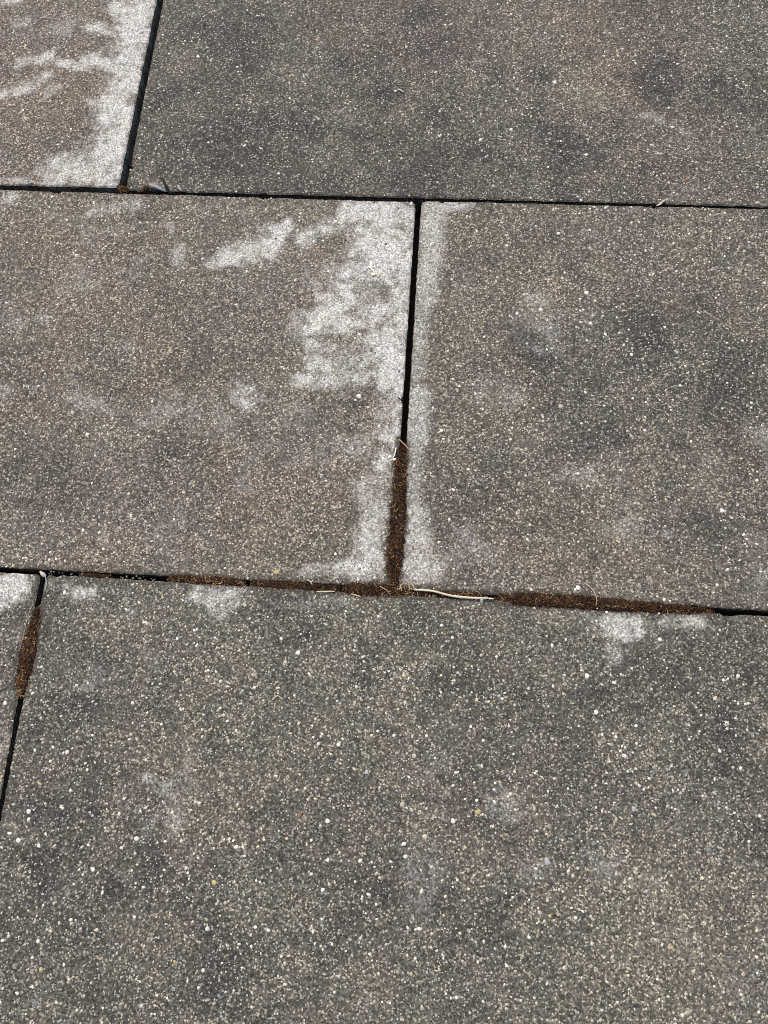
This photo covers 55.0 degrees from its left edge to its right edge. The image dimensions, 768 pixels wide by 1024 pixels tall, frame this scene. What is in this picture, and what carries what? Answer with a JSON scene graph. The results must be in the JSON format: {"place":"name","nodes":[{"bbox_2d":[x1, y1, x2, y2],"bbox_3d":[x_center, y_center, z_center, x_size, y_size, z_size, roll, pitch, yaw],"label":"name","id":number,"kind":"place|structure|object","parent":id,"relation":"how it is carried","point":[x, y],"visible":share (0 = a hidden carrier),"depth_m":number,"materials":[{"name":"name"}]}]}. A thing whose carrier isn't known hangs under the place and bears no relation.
{"place":"outdoors","nodes":[
{"label":"outdoors","id":0,"kind":"place"},
{"bbox_2d":[368,266,380,277],"bbox_3d":[-0.009,-0.233,0.717,0.013,0.003,0.012,3,74,3],"label":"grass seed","id":1,"kind":"object","parent":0,"point":[377,275],"depth_m":0.72,"materials":[{"name":"plant"}]},
{"bbox_2d":[0,0,767,1023],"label":"pavement","id":2,"kind":"structure","parent":0,"point":[538,346],"depth_m":0.65,"materials":[{"name":"concrete"}]},
{"bbox_2d":[14,604,41,698],"bbox_3d":[-0.302,0.118,0.629,0.024,0.012,0.082,3,74,3],"label":"moss patch","id":3,"kind":"object","parent":2,"relation":"on","point":[27,654],"visible":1,"depth_m":0.62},
{"bbox_2d":[80,571,114,577],"bbox_3d":[-0.251,0.054,0.647,0.030,0.010,0.010,3,74,3],"label":"moss patch","id":4,"kind":"object","parent":2,"relation":"on","point":[96,575],"visible":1,"depth_m":0.64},
{"bbox_2d":[118,185,131,193],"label":"moss patch","id":5,"kind":"object","parent":2,"relation":"on","point":[123,189],"visible":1,"depth_m":0.76,"materials":[{"name":"brown plant"}]},
{"bbox_2d":[142,185,152,194],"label":"moss patch","id":6,"kind":"object","parent":2,"relation":"on","point":[147,190],"visible":1,"depth_m":0.76,"materials":[{"name":"brown plant"}]},
{"bbox_2d":[148,183,166,191],"bbox_3d":[-0.232,-0.333,0.755,0.020,0.005,0.009,3,74,3],"label":"feather scrap","id":7,"kind":"object","parent":2,"relation":"on","point":[155,186],"visible":1,"depth_m":0.75,"materials":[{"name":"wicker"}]},
{"bbox_2d":[160,177,178,192],"bbox_3d":[-0.220,-0.334,0.755,0.019,0.010,0.012,11,74,6],"label":"twig","id":8,"kind":"object","parent":2,"relation":"on","point":[164,183],"visible":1,"depth_m":0.75,"materials":[{"name":"wood"}]},
{"bbox_2d":[167,572,245,586],"bbox_3d":[-0.154,0.059,0.640,0.070,0.011,0.015,3,74,3],"label":"moss patch","id":9,"kind":"object","parent":2,"relation":"on","point":[210,580],"visible":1,"depth_m":0.64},
{"bbox_2d":[49,571,491,599],"bbox_3d":[-0.007,0.070,0.630,0.577,0.004,0.013,3,74,3],"label":"joint grit","id":10,"kind":"object","parent":2,"relation":"on","point":[241,585],"visible":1,"depth_m":0.64,"materials":[{"name":"stone"}]},
{"bbox_2d":[250,579,340,592],"bbox_3d":[-0.076,0.065,0.635,0.081,0.010,0.018,3,74,3],"label":"moss patch","id":11,"kind":"object","parent":2,"relation":"on","point":[264,583],"visible":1,"depth_m":0.63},
{"bbox_2d":[341,581,403,596],"bbox_3d":[-0.010,0.067,0.631,0.055,0.011,0.022,3,74,3],"label":"moss patch","id":12,"kind":"object","parent":2,"relation":"on","point":[369,589],"visible":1,"depth_m":0.63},
{"bbox_2d":[383,442,409,591],"bbox_3d":[0.011,0.002,0.649,0.025,0.012,0.140,3,74,3],"label":"moss patch","id":13,"kind":"object","parent":2,"relation":"on","point":[396,540],"visible":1,"depth_m":0.64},
{"bbox_2d":[403,588,485,599],"bbox_3d":[0.052,0.070,0.628,0.071,0.010,0.015,3,74,3],"label":"moss patch","id":14,"kind":"object","parent":2,"relation":"on","point":[423,593],"visible":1,"depth_m":0.62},
{"bbox_2d":[414,589,493,598],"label":"withered grass","id":15,"kind":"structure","parent":14,"relation":"on","point":[455,596],"depth_m":0.62,"materials":[{"name":"plant"}]},
{"bbox_2d":[493,592,714,616],"bbox_3d":[0.184,0.079,0.618,0.185,0.012,0.026,3,74,3],"label":"moss patch","id":16,"kind":"object","parent":2,"relation":"on","point":[554,600],"visible":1,"depth_m":0.62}
]}

